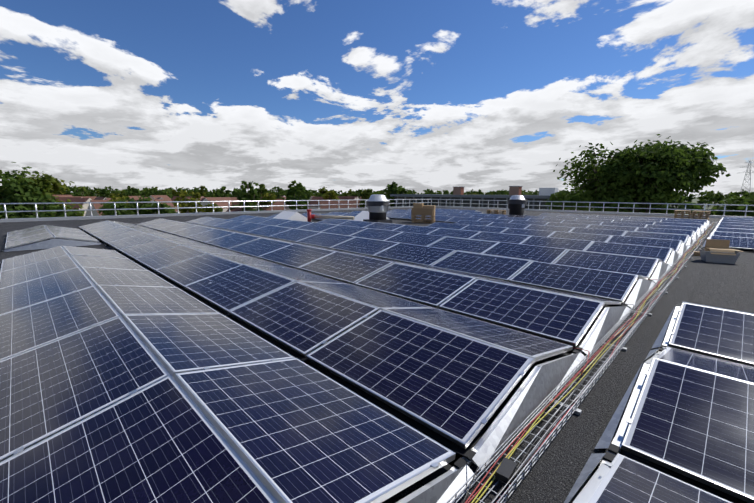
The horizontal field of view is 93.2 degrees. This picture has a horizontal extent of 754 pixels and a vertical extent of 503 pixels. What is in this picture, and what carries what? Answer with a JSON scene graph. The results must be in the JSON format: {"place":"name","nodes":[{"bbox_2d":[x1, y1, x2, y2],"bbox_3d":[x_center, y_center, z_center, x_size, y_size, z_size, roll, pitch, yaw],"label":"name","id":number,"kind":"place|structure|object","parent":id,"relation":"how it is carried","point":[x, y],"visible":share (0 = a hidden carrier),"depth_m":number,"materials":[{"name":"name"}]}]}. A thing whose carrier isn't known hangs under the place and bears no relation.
{"place":"outdoors","nodes":[
{"label":"outdoors","id":0,"kind":"place"},
{"bbox_2d":[0,207,753,502],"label":"roof","id":1,"kind":"structure","parent":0,"point":[553,474],"depth_m":3.26,"materials":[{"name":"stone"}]},
{"bbox_2d":[307,209,354,221],"bbox_3d":[-2.419,-1.852,18.791,2.608,0.700,0.606,3,10,15],"label":"pipe with red cap","id":2,"kind":"object","parent":1,"relation":"on","point":[310,216],"visible":0.85,"depth_m":18.84,"materials":[{"name":"beige"}]},
{"bbox_2d":[273,211,388,220],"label":"domes","id":3,"kind":"structure","parent":1,"relation":"on","point":[297,216],"depth_m":19.53,"materials":[{"name":"white plastic"}]},
{"bbox_2d":[0,211,753,502],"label":"panel mounts","id":4,"kind":"object","parent":1,"relation":"on","point":[536,388],"visible":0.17,"depth_m":2.50,"materials":[{"name":"metal"}]},
{"bbox_2d":[0,208,753,502],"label":"solar panels","id":5,"kind":"object","parent":4,"relation":"on","point":[97,405],"visible":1,"depth_m":3.04,"materials":[{"name":"glass"}]},
{"bbox_2d":[0,199,753,218],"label":"guard rail","id":6,"kind":"object","parent":1,"relation":"on","point":[348,204],"visible":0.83,"depth_m":26.27,"materials":[{"name":"silver metal"}]},
{"bbox_2d":[0,206,753,222],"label":"roof parapet","id":7,"kind":"structure","parent":1,"relation":"on","point":[151,215],"depth_m":25.63,"materials":[{"name":"grey concrete"}]},
{"bbox_2d":[363,195,391,223],"bbox_3d":[0.040,-2.138,18.158,1.500,1.500,1.500,9,13,44],"label":"roof ventilator","id":8,"kind":"object","parent":1,"relation":"on","point":[377,206],"visible":0.98,"depth_m":17.76,"materials":[{"name":"grey metal"}]},
{"bbox_2d":[411,203,435,223],"bbox_3d":[2.559,-2.099,19.407,1.250,1.054,0.872,3,10,16],"label":"pallet stack","id":9,"kind":"object","parent":1,"relation":"on","point":[422,210],"visible":1,"depth_m":19.09,"materials":[{"name":"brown wood"}]},
{"bbox_2d":[487,210,505,214],"bbox_3d":[8.627,-2.795,25.873,1.246,0.432,0.840,5,10,27],"label":"pallet stack","id":10,"kind":"object","parent":1,"relation":"on","point":[503,212],"visible":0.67,"depth_m":25.54,"materials":[{"name":"brown wood"}]},
{"bbox_2d":[507,195,527,215],"bbox_3d":[9.062,-2.888,23.138,1.500,1.500,1.500,9,13,44],"label":"roof ventilator","id":11,"kind":"object","parent":1,"relation":"on","point":[516,204],"visible":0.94,"depth_m":22.74,"materials":[{"name":"grey metal"}]},
{"bbox_2d":[446,222,717,502],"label":"cable tray","id":12,"kind":"object","parent":1,"relation":"on","point":[574,410],"visible":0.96,"depth_m":2.69,"materials":[{"name":"silver metal"}]},
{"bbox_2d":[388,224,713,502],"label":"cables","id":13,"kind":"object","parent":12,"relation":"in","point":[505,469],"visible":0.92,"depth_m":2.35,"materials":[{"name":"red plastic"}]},
{"bbox_2d":[674,210,690,218],"bbox_3d":[20.218,-2.427,23.640,0.851,0.576,1.238,9,12,42],"label":"pallet stack","id":14,"kind":"object","parent":1,"relation":"on","point":[681,213],"visible":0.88,"depth_m":23.28,"materials":[{"name":"brown wood"}]},
{"bbox_2d":[693,251,699,255],"bbox_3d":[8.423,0.059,9.361,0.200,0.100,0.150,6,11,33],"label":"carton","id":15,"kind":"object","parent":1,"relation":"on","point":[696,253],"visible":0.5,"depth_m":9.32,"materials":[{"name":"cardboard"}]},
{"bbox_2d":[690,211,710,220],"bbox_3d":[20.814,-2.311,22.949,0.858,0.576,1.224,9,13,44],"label":"pallet stack","id":16,"kind":"object","parent":1,"relation":"on","point":[700,215],"visible":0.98,"depth_m":22.64,"materials":[{"name":"brown wood"}]},
{"bbox_2d":[697,239,742,263],"bbox_3d":[8.135,-0.005,8.466,0.770,0.510,0.510,5,10,27],"label":"tub with cardboard box","id":17,"kind":"object","parent":1,"relation":"on","point":[717,251],"visible":1,"depth_m":8.41,"materials":[{"name":"plastic"}]},
{"bbox_2d":[0,0,753,196],"label":"sky","id":18,"kind":"structure","parent":0,"point":[486,96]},
{"bbox_2d":[96,193,752,211],"bbox_3d":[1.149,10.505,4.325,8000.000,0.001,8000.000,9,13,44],"label":"ground","id":19,"kind":"structure","parent":0,"point":[695,200],"depth_m":545.61,"materials":[{"name":"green plant"}]},
{"bbox_2d":[0,162,176,218],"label":"tree","id":20,"kind":"object","parent":19,"relation":"on","point":[21,188],"visible":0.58,"depth_m":36.59,"materials":[{"name":"green plant"}]},
{"bbox_2d":[101,187,476,215],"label":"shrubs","id":21,"kind":"object","parent":19,"relation":"on","point":[329,195],"visible":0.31,"depth_m":91.36,"materials":[{"name":"green plant"}]},
{"bbox_2d":[51,195,593,215],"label":"houses","id":22,"kind":"structure","parent":19,"relation":"on","point":[356,200],"depth_m":119.68,"materials":[{"name":"brick"}]},
{"bbox_2d":[3,180,753,215],"bbox_3d":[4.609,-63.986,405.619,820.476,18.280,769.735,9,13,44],"label":"tree line","id":23,"kind":"object","parent":19,"relation":"on","point":[298,191],"visible":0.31,"depth_m":214.02,"materials":[{"name":"green plant"}]},
{"bbox_2d":[545,134,753,216],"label":"tree","id":24,"kind":"object","parent":19,"relation":"on","point":[658,172],"visible":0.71,"depth_m":38.83,"materials":[{"name":"green plant"}]},
{"bbox_2d":[739,160,753,191],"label":"power pylon","id":25,"kind":"object","parent":19,"relation":"on","point":[749,172],"visible":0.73,"depth_m":385.48,"materials":[{"name":"silver metal"}]},
{"bbox_2d":[390,186,587,209],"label":"neighbour building","id":26,"kind":"structure","parent":0,"point":[543,195],"depth_m":68.72,"materials":[{"name":"grey"}]}
]}

